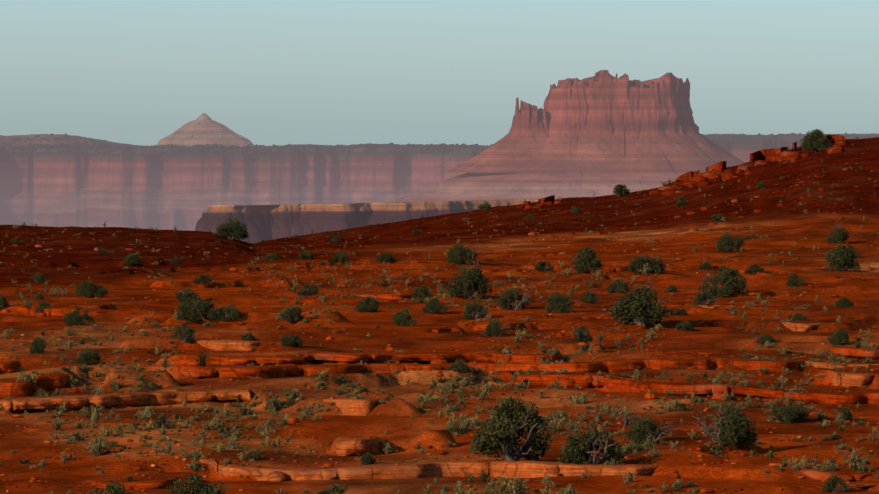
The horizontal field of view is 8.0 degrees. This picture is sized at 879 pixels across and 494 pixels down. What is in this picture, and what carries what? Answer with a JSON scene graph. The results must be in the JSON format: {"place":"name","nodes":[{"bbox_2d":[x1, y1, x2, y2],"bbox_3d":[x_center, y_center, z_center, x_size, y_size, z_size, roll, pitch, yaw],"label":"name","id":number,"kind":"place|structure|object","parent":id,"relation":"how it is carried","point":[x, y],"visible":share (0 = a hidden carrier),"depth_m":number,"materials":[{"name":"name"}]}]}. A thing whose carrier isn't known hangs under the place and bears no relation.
{"place":"outdoors","nodes":[
{"label":"outdoors","id":0,"kind":"place"},
{"bbox_2d":[157,113,254,145],"bbox_3d":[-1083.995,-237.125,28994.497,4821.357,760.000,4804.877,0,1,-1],"label":"distant peak","id":1,"kind":"structure","parent":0,"point":[203,129],"depth_m":28865.08,"materials":[{"name":"stone"}]},
{"bbox_2d":[195,199,537,242],"bbox_3d":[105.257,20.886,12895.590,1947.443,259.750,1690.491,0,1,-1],"label":"mesa","id":2,"kind":"structure","parent":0,"point":[269,222],"depth_m":12494.03,"materials":[{"name":"stone"}]},
{"bbox_2d":[0,137,878,493],"bbox_3d":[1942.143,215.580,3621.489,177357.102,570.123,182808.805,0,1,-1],"label":"desert ground","id":3,"kind":"structure","parent":0,"point":[784,229],"depth_m":387.86,"materials":[{"name":"soil"}]},
{"bbox_2d":[0,294,16,309],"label":"juniper tree","id":4,"kind":"object","parent":3,"relation":"on","point":[4,302],"visible":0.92,"depth_m":416.88,"materials":[{"name":"green plant"}]},
{"bbox_2d":[0,361,19,374],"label":"ledge rock","id":5,"kind":"object","parent":3,"relation":"on","point":[8,367],"visible":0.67,"depth_m":328.13,"materials":[{"name":"stone"}]},
{"bbox_2d":[0,372,74,396],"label":"ledge rock","id":6,"kind":"object","parent":3,"relation":"on","point":[45,383],"visible":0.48,"depth_m":312.38,"materials":[{"name":"stone"}]},
{"bbox_2d":[29,336,50,353],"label":"shrub","id":7,"kind":"object","parent":3,"relation":"on","point":[37,344],"visible":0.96,"depth_m":345.46,"materials":[{"name":"green plant"}]},
{"bbox_2d":[33,301,54,313],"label":"shrub","id":8,"kind":"object","parent":3,"relation":"on","point":[41,306],"visible":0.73,"depth_m":410.36,"materials":[{"name":"green plant"}]},
{"bbox_2d":[9,306,111,316],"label":"ledge rock","id":9,"kind":"object","parent":3,"relation":"on","point":[52,312],"visible":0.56,"depth_m":408.34,"materials":[{"name":"stone"}]},
{"bbox_2d":[0,222,141,493],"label":"sagebrush shrubs","id":10,"kind":"object","parent":3,"relation":"on","point":[97,444],"visible":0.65,"depth_m":302.23,"materials":[{"name":"green plant"}]},
{"bbox_2d":[62,307,94,325],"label":"juniper tree","id":11,"kind":"object","parent":3,"relation":"on","point":[73,317],"visible":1,"depth_m":387.49,"materials":[{"name":"green plant"}]},
{"bbox_2d":[72,349,104,364],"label":"shrub","id":12,"kind":"object","parent":3,"relation":"on","point":[90,357],"visible":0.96,"depth_m":337.76,"materials":[{"name":"green plant"}]},
{"bbox_2d":[74,280,107,297],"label":"juniper tree","id":13,"kind":"object","parent":3,"relation":"on","point":[84,288],"visible":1,"depth_m":442.73,"materials":[{"name":"green plant"}]},
{"bbox_2d":[83,480,134,493],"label":"shrub","id":14,"kind":"object","parent":3,"relation":"on","point":[114,489],"visible":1,"depth_m":235.60,"materials":[{"name":"green plant"}]},
{"bbox_2d":[0,231,218,493],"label":"loose stones","id":15,"kind":"object","parent":3,"relation":"on","point":[137,469],"visible":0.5,"depth_m":272.54,"materials":[{"name":"stone"}]},
{"bbox_2d":[0,389,251,411],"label":"ledge rock","id":16,"kind":"object","parent":3,"relation":"on","point":[158,398],"visible":0.88,"depth_m":303.36,"materials":[{"name":"stone"}]},
{"bbox_2d":[84,477,174,489],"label":"ledge rock","id":17,"kind":"object","parent":3,"relation":"on","point":[145,484],"visible":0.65,"depth_m":247.79,"materials":[{"name":"stone"}]},
{"bbox_2d":[123,253,141,264],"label":"shrub","id":18,"kind":"object","parent":3,"relation":"on","point":[131,260],"visible":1,"depth_m":553.78,"materials":[{"name":"green plant"}]},
{"bbox_2d":[152,415,172,428],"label":"shrub","id":19,"kind":"object","parent":3,"relation":"on","point":[160,420],"visible":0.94,"depth_m":279.23,"materials":[{"name":"green plant"}]},
{"bbox_2d":[171,322,196,342],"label":"shrub","id":20,"kind":"object","parent":3,"relation":"on","point":[184,333],"visible":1,"depth_m":357.76,"materials":[{"name":"green plant"}]},
{"bbox_2d":[175,288,201,302],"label":"shrub","id":21,"kind":"object","parent":3,"relation":"on","point":[184,293],"visible":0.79,"depth_m":432.99,"materials":[{"name":"green plant"}]},
{"bbox_2d":[90,222,298,493],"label":"sagebrush shrubs","id":22,"kind":"object","parent":3,"relation":"on","point":[216,423],"visible":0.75,"depth_m":285.54,"materials":[{"name":"green plant"}]},
{"bbox_2d":[166,472,227,493],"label":"juniper tree","id":23,"kind":"object","parent":3,"relation":"on","point":[198,488],"visible":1,"depth_m":232.57,"materials":[{"name":"green plant"}]},
{"bbox_2d":[175,295,219,323],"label":"juniper tree","id":24,"kind":"object","parent":3,"relation":"on","point":[188,311],"visible":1,"depth_m":392.84,"materials":[{"name":"green plant"}]},
{"bbox_2d":[192,274,211,283],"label":"shrub","id":25,"kind":"object","parent":3,"relation":"on","point":[201,278],"visible":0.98,"depth_m":479.20,"materials":[{"name":"green plant"}]},
{"bbox_2d":[213,303,241,320],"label":"shrub","id":26,"kind":"object","parent":3,"relation":"on","point":[227,313],"visible":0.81,"depth_m":403.91,"materials":[{"name":"green plant"}]},
{"bbox_2d":[196,340,260,350],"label":"ledge rock","id":27,"kind":"object","parent":3,"relation":"on","point":[227,345],"visible":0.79,"depth_m":356.11,"materials":[{"name":"stone"}]},
{"bbox_2d":[213,218,248,239],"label":"juniper tree","id":28,"kind":"object","parent":3,"relation":"on","point":[234,230],"visible":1,"depth_m":792.99,"materials":[{"name":"green plant"}]},
{"bbox_2d":[278,305,304,322],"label":"shrub","id":29,"kind":"object","parent":3,"relation":"on","point":[293,314],"visible":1,"depth_m":391.29,"materials":[{"name":"green plant"}]},
{"bbox_2d":[279,333,303,346],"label":"shrub","id":30,"kind":"object","parent":3,"relation":"on","point":[290,340],"visible":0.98,"depth_m":350.22,"materials":[{"name":"green plant"}]},
{"bbox_2d":[297,284,319,295],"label":"shrub","id":31,"kind":"object","parent":3,"relation":"on","point":[306,289],"visible":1,"depth_m":449.44,"materials":[{"name":"green plant"}]},
{"bbox_2d":[180,231,458,493],"bbox_3d":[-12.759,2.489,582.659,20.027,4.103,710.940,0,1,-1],"label":"loose stones","id":32,"kind":"object","parent":3,"relation":"on","point":[291,420],"visible":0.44,"depth_m":316.04,"materials":[{"name":"stone"}]},
{"bbox_2d":[316,483,353,493],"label":"shrub","id":33,"kind":"object","parent":3,"relation":"on","point":[335,489],"visible":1,"depth_m":233.10,"materials":[{"name":"green plant"}]},
{"bbox_2d":[331,251,348,263],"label":"shrub","id":34,"kind":"object","parent":3,"relation":"on","point":[341,256],"visible":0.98,"depth_m":576.37,"materials":[{"name":"green plant"}]},
{"bbox_2d":[323,398,383,415],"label":"ledge rock","id":35,"kind":"object","parent":3,"relation":"on","point":[361,407],"visible":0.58,"depth_m":299.89,"materials":[{"name":"stone"}]},
{"bbox_2d":[248,222,465,493],"bbox_3d":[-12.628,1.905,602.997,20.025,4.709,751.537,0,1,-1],"label":"sagebrush shrubs","id":36,"kind":"object","parent":3,"relation":"on","point":[292,395],"visible":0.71,"depth_m":317.78,"materials":[{"name":"green plant"}]},
{"bbox_2d":[160,351,560,364],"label":"ledge rock","id":37,"kind":"object","parent":3,"relation":"on","point":[347,358],"visible":0.71,"depth_m":338.84,"materials":[{"name":"stone"}]},
{"bbox_2d":[334,436,387,455],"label":"ledge rock","id":38,"kind":"object","parent":3,"relation":"on","point":[346,446],"visible":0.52,"depth_m":268.05,"materials":[{"name":"stone"}]},
{"bbox_2d":[351,452,375,464],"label":"shrub","id":39,"kind":"object","parent":3,"relation":"on","point":[366,459],"visible":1,"depth_m":258.19,"materials":[{"name":"green plant"}]},
{"bbox_2d":[355,296,384,311],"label":"shrub","id":40,"kind":"object","parent":3,"relation":"on","point":[369,303],"visible":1,"depth_m":414.70,"materials":[{"name":"green plant"}]},
{"bbox_2d":[346,293,418,299],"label":"ledge rock","id":41,"kind":"object","parent":3,"relation":"on","point":[392,296],"visible":0.69,"depth_m":445.34,"materials":[{"name":"stone"}]},
{"bbox_2d":[376,253,393,262],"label":"shrub","id":42,"kind":"object","parent":3,"relation":"on","point":[386,258],"visible":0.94,"depth_m":569.11,"materials":[{"name":"green plant"}]},
{"bbox_2d":[391,308,418,326],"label":"shrub","id":43,"kind":"object","parent":3,"relation":"on","point":[402,317],"visible":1,"depth_m":377.17,"materials":[{"name":"green plant"}]},
{"bbox_2d":[411,285,432,298],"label":"shrub","id":44,"kind":"object","parent":3,"relation":"on","point":[421,292],"visible":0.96,"depth_m":438.26,"materials":[{"name":"green plant"}]},
{"bbox_2d":[199,458,656,481],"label":"ledge rock","id":45,"kind":"object","parent":3,"relation":"on","point":[497,468],"visible":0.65,"depth_m":254.44,"materials":[{"name":"stone"}]},
{"bbox_2d":[420,297,448,313],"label":"shrub","id":46,"kind":"object","parent":3,"relation":"on","point":[435,307],"visible":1,"depth_m":410.78,"materials":[{"name":"green plant"}]},
{"bbox_2d":[446,243,477,264],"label":"juniper tree","id":47,"kind":"object","parent":3,"relation":"on","point":[458,254],"visible":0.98,"depth_m":551.32,"materials":[{"name":"green plant"}]},
{"bbox_2d":[447,358,477,372],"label":"shrub","id":48,"kind":"object","parent":3,"relation":"on","point":[459,366],"visible":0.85,"depth_m":323.45,"materials":[{"name":"green plant"}]},
{"bbox_2d":[445,255,491,298],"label":"juniper tree","id":49,"kind":"object","parent":3,"relation":"on","point":[467,280],"visible":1,"depth_m":443.97,"materials":[{"name":"green plant"}]},
{"bbox_2d":[462,301,489,318],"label":"shrub","id":50,"kind":"object","parent":3,"relation":"on","point":[472,309],"visible":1,"depth_m":407.36,"materials":[{"name":"green plant"}]},
{"bbox_2d":[174,357,802,378],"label":"ledge rock","id":51,"kind":"object","parent":3,"relation":"on","point":[289,370],"visible":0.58,"depth_m":330.02,"materials":[{"name":"stone"}]},
{"bbox_2d":[483,319,512,336],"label":"shrub","id":52,"kind":"object","parent":3,"relation":"on","point":[493,328],"visible":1,"depth_m":366.24,"materials":[{"name":"green plant"}]},
{"bbox_2d":[473,322,522,330],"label":"ledge rock","id":53,"kind":"object","parent":3,"relation":"on","point":[482,326],"visible":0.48,"depth_m":383.61,"materials":[{"name":"stone"}]},
{"bbox_2d":[406,201,619,493],"bbox_3d":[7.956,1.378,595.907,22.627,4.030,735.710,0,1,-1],"label":"sagebrush shrubs","id":54,"kind":"object","parent":3,"relation":"on","point":[503,488],"visible":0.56,"depth_m":309.06,"materials":[{"name":"green plant"}]},
{"bbox_2d":[469,396,557,460],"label":"juniper tree","id":55,"kind":"object","parent":3,"relation":"on","point":[501,430],"visible":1,"depth_m":256.72,"materials":[{"name":"green plant"}]},
{"bbox_2d":[496,287,532,309],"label":"juniper tree","id":56,"kind":"object","parent":3,"relation":"on","point":[511,298],"visible":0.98,"depth_m":422.18,"materials":[{"name":"green plant"}]},
{"bbox_2d":[516,201,561,208],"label":"outcrop rocks","id":57,"kind":"object","parent":3,"relation":"on","point":[540,205],"visible":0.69,"depth_m":904.91,"materials":[{"name":"stone"}]},
{"bbox_2d":[523,195,554,205],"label":"ledge rock","id":58,"kind":"object","parent":3,"relation":"on","point":[548,198],"visible":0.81,"depth_m":916.37,"materials":[{"name":"stone"}]},
{"bbox_2d":[533,258,553,270],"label":"juniper tree","id":59,"kind":"object","parent":3,"relation":"on","point":[540,265],"visible":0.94,"depth_m":510.34,"materials":[{"name":"green plant"}]},
{"bbox_2d":[399,200,698,493],"bbox_3d":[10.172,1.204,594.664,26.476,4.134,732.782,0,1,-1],"label":"loose stones","id":60,"kind":"object","parent":3,"relation":"on","point":[646,395],"visible":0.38,"depth_m":356.69,"materials":[{"name":"stone"}]},
{"bbox_2d":[544,292,576,312],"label":"juniper tree","id":61,"kind":"object","parent":3,"relation":"on","point":[557,302],"visible":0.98,"depth_m":412.78,"materials":[{"name":"green plant"}]},
{"bbox_2d":[570,325,592,341],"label":"shrub","id":62,"kind":"object","parent":3,"relation":"on","point":[585,333],"visible":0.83,"depth_m":361.79,"materials":[{"name":"green plant"}]},
{"bbox_2d":[569,246,602,273],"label":"juniper tree","id":63,"kind":"object","parent":3,"relation":"on","point":[587,258],"visible":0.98,"depth_m":512.45,"materials":[{"name":"green plant"}]},
{"bbox_2d":[557,422,628,464],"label":"juniper tree","id":64,"kind":"object","parent":3,"relation":"on","point":[575,450],"visible":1,"depth_m":255.77,"materials":[{"name":"green plant"}]},
{"bbox_2d":[580,290,607,302],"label":"shrub","id":65,"kind":"object","parent":3,"relation":"on","point":[589,296],"visible":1,"depth_m":431.11,"materials":[{"name":"green plant"}]},
{"bbox_2d":[590,266,628,273],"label":"ledge rock","id":66,"kind":"object","parent":3,"relation":"on","point":[607,269],"visible":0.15,"depth_m":526.70,"materials":[{"name":"stone"}]},
{"bbox_2d":[576,425,643,432],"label":"ledge rock","id":67,"kind":"object","parent":3,"relation":"on","point":[612,429],"visible":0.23,"depth_m":278.04,"materials":[{"name":"stone"}]},
{"bbox_2d":[607,278,629,292],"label":"shrub","id":68,"kind":"object","parent":3,"relation":"on","point":[613,287],"visible":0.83,"depth_m":458.35,"materials":[{"name":"green plant"}]},
{"bbox_2d":[608,184,629,196],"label":"juniper tree","id":69,"kind":"object","parent":3,"relation":"on","point":[620,190],"visible":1,"depth_m":913.76,"materials":[{"name":"green plant"}]},
{"bbox_2d":[614,406,642,426],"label":"shrub","id":70,"kind":"object","parent":3,"relation":"on","point":[626,422],"visible":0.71,"depth_m":280.16,"materials":[{"name":"green plant"}]},
{"bbox_2d":[609,269,673,327],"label":"juniper tree","id":71,"kind":"object","parent":3,"relation":"on","point":[630,309],"visible":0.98,"depth_m":386.36,"materials":[{"name":"green plant"}]},
{"bbox_2d":[626,253,666,273],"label":"juniper tree","id":72,"kind":"object","parent":3,"relation":"on","point":[653,263],"visible":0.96,"depth_m":507.54,"materials":[{"name":"green plant"}]},
{"bbox_2d":[625,415,675,443],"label":"juniper tree","id":73,"kind":"object","parent":3,"relation":"on","point":[645,425],"visible":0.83,"depth_m":270.46,"materials":[{"name":"green plant"}]},
{"bbox_2d":[557,179,775,493],"bbox_3d":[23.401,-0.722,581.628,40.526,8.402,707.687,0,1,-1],"label":"sagebrush shrubs","id":74,"kind":"object","parent":3,"relation":"on","point":[636,442],"visible":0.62,"depth_m":301.01,"materials":[{"name":"green plant"}]},
{"bbox_2d":[536,196,804,256],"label":"outcrop rocks","id":75,"kind":"object","parent":3,"relation":"on","point":[690,230],"visible":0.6,"depth_m":669.31,"materials":[{"name":"stone"}]},
{"bbox_2d":[675,321,695,330],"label":"shrub","id":76,"kind":"object","parent":3,"relation":"on","point":[684,326],"visible":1,"depth_m":378.25,"materials":[{"name":"green plant"}]},
{"bbox_2d":[494,371,878,404],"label":"ledge rock","id":77,"kind":"object","parent":3,"relation":"on","point":[615,384],"visible":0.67,"depth_m":313.01,"materials":[{"name":"stone"}]},
{"bbox_2d":[665,351,733,354],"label":"ledge rock","id":78,"kind":"object","parent":3,"relation":"on","point":[702,352],"visible":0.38,"depth_m":348.77,"materials":[{"name":"stone"}]},
{"bbox_2d":[691,290,718,304],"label":"shrub","id":79,"kind":"object","parent":3,"relation":"on","point":[702,298],"visible":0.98,"depth_m":422.66,"materials":[{"name":"green plant"}]},
{"bbox_2d":[697,264,748,296],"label":"juniper tree","id":80,"kind":"object","parent":3,"relation":"on","point":[725,277],"visible":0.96,"depth_m":443.81,"materials":[{"name":"green plant"}]},
{"bbox_2d":[693,403,758,448],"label":"juniper tree","id":81,"kind":"object","parent":3,"relation":"on","point":[739,430],"visible":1,"depth_m":266.72,"materials":[{"name":"green plant"}]},
{"bbox_2d":[715,233,744,251],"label":"juniper tree","id":82,"kind":"object","parent":3,"relation":"on","point":[725,245],"visible":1,"depth_m":615.30,"materials":[{"name":"green plant"}]},
{"bbox_2d":[712,291,771,296],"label":"ledge rock","id":83,"kind":"object","parent":3,"relation":"on","point":[763,293],"visible":0.35,"depth_m":444.44,"materials":[{"name":"stone"}]},
{"bbox_2d":[674,175,820,218],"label":"outcrop rocks","id":84,"kind":"object","parent":3,"relation":"on","point":[707,208],"visible":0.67,"depth_m":752.66,"materials":[{"name":"stone"}]},
{"bbox_2d":[649,140,848,196],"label":"outcrop rocks","id":85,"kind":"object","parent":3,"relation":"on","point":[789,157],"visible":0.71,"depth_m":868.40,"materials":[{"name":"stone"}]},
{"bbox_2d":[745,264,765,274],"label":"shrub","id":86,"kind":"object","parent":3,"relation":"on","point":[754,268],"visible":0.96,"depth_m":504.56,"materials":[{"name":"green plant"}]},
{"bbox_2d":[645,169,878,493],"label":"loose stones","id":87,"kind":"object","parent":3,"relation":"on","point":[704,490],"visible":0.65,"depth_m":318.87,"materials":[{"name":"stone"}]},
{"bbox_2d":[676,134,847,181],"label":"ledge rock","id":88,"kind":"object","parent":3,"relation":"on","point":[763,154],"visible":0.52,"depth_m":890.57,"materials":[{"name":"stone"}]},
{"bbox_2d":[754,333,775,344],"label":"shrub","id":89,"kind":"object","parent":3,"relation":"on","point":[767,337],"visible":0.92,"depth_m":364.42,"materials":[{"name":"green plant"}]},
{"bbox_2d":[761,404,809,422],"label":"juniper tree","id":90,"kind":"object","parent":3,"relation":"on","point":[790,413],"visible":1,"depth_m":288.92,"materials":[{"name":"green plant"}]},
{"bbox_2d":[784,273,803,286],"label":"shrub","id":91,"kind":"object","parent":3,"relation":"on","point":[793,280],"visible":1,"depth_m":480.30,"materials":[{"name":"green plant"}]},
{"bbox_2d":[714,137,878,493],"bbox_3d":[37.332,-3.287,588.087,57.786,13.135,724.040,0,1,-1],"label":"sagebrush shrubs","id":92,"kind":"object","parent":3,"relation":"on","point":[859,465],"visible":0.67,"depth_m":314.81,"materials":[{"name":"green plant"}]},
{"bbox_2d":[782,322,820,331],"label":"ledge rock","id":93,"kind":"object","parent":3,"relation":"on","point":[798,327],"visible":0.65,"depth_m":386.71,"materials":[{"name":"stone"}]},
{"bbox_2d":[799,129,832,151],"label":"juniper tree","id":94,"kind":"object","parent":3,"relation":"on","point":[819,142],"visible":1,"depth_m":855.41,"materials":[{"name":"green plant"}]},
{"bbox_2d":[799,468,870,480],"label":"ledge rock","id":95,"kind":"object","parent":3,"relation":"on","point":[815,474],"visible":0.58,"depth_m":252.16,"materials":[{"name":"stone"}]},
{"bbox_2d":[821,473,850,492],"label":"juniper tree","id":96,"kind":"object","parent":3,"relation":"on","point":[832,484],"visible":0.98,"depth_m":244.47,"materials":[{"name":"green plant"}]},
{"bbox_2d":[825,220,848,242],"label":"juniper tree","id":97,"kind":"object","parent":3,"relation":"on","point":[839,235],"visible":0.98,"depth_m":630.29,"materials":[{"name":"green plant"}]},
{"bbox_2d":[826,328,852,344],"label":"bush","id":98,"kind":"object","parent":3,"relation":"on","point":[841,336],"visible":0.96,"depth_m":363.50,"materials":[{"name":"green plant"}]},
{"bbox_2d":[805,361,878,368],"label":"ledge rock","id":99,"kind":"object","parent":3,"relation":"on","point":[822,365],"visible":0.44,"depth_m":333.37,"materials":[{"name":"stone"}]},
{"bbox_2d":[824,242,860,271],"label":"juniper tree","id":100,"kind":"object","parent":3,"relation":"on","point":[841,258],"visible":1,"depth_m":510.08,"materials":[{"name":"green plant"}]},
{"bbox_2d":[833,406,852,420],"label":"bush","id":101,"kind":"object","parent":3,"relation":"on","point":[847,413],"visible":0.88,"depth_m":290.43,"materials":[{"name":"green plant"}]},
{"bbox_2d":[834,297,853,307],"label":"bush","id":102,"kind":"object","parent":3,"relation":"on","point":[841,301],"visible":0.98,"depth_m":415.14,"materials":[{"name":"green plant"}]},
{"bbox_2d":[828,370,873,387],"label":"ledge rock","id":103,"kind":"object","parent":3,"relation":"on","point":[850,379],"visible":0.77,"depth_m":317.75,"materials":[{"name":"stone"}]},
{"bbox_2d":[829,346,878,359],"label":"ledge rock","id":104,"kind":"object","parent":3,"relation":"on","point":[869,353],"visible":0.79,"depth_m":349.54,"materials":[{"name":"stone"}]},
{"bbox_2d":[0,133,878,230],"bbox_3d":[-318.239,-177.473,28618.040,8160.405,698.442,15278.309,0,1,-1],"label":"distant mesa","id":105,"kind":"structure","parent":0,"point":[170,189],"depth_m":24982.52,"materials":[{"name":"stone"}]},
{"bbox_2d":[0,133,855,154],"bbox_3d":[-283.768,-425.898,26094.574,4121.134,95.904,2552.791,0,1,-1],"label":"rim trees","id":106,"kind":"object","parent":105,"relation":"on","point":[126,147],"visible":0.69,"depth_m":25285.58,"materials":[{"name":"green plant"}]},
{"bbox_2d":[0,0,878,145],"label":"sky","id":107,"kind":"structure","parent":0,"point":[134,72],"materials":[{"name":"blue"}]},
{"bbox_2d":[394,70,745,201],"bbox_3d":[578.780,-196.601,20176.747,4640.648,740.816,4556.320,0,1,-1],"label":"butte","id":108,"kind":"object","parent":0,"point":[606,128],"visible":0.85,"depth_m":19941.36,"materials":[{"name":"stone"}]},
{"bbox_2d":[446,98,548,172],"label":"butte spires","id":109,"kind":"object","parent":108,"relation":"attached to","point":[519,147],"visible":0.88,"depth_m":19970.09,"materials":[{"name":"stone"}]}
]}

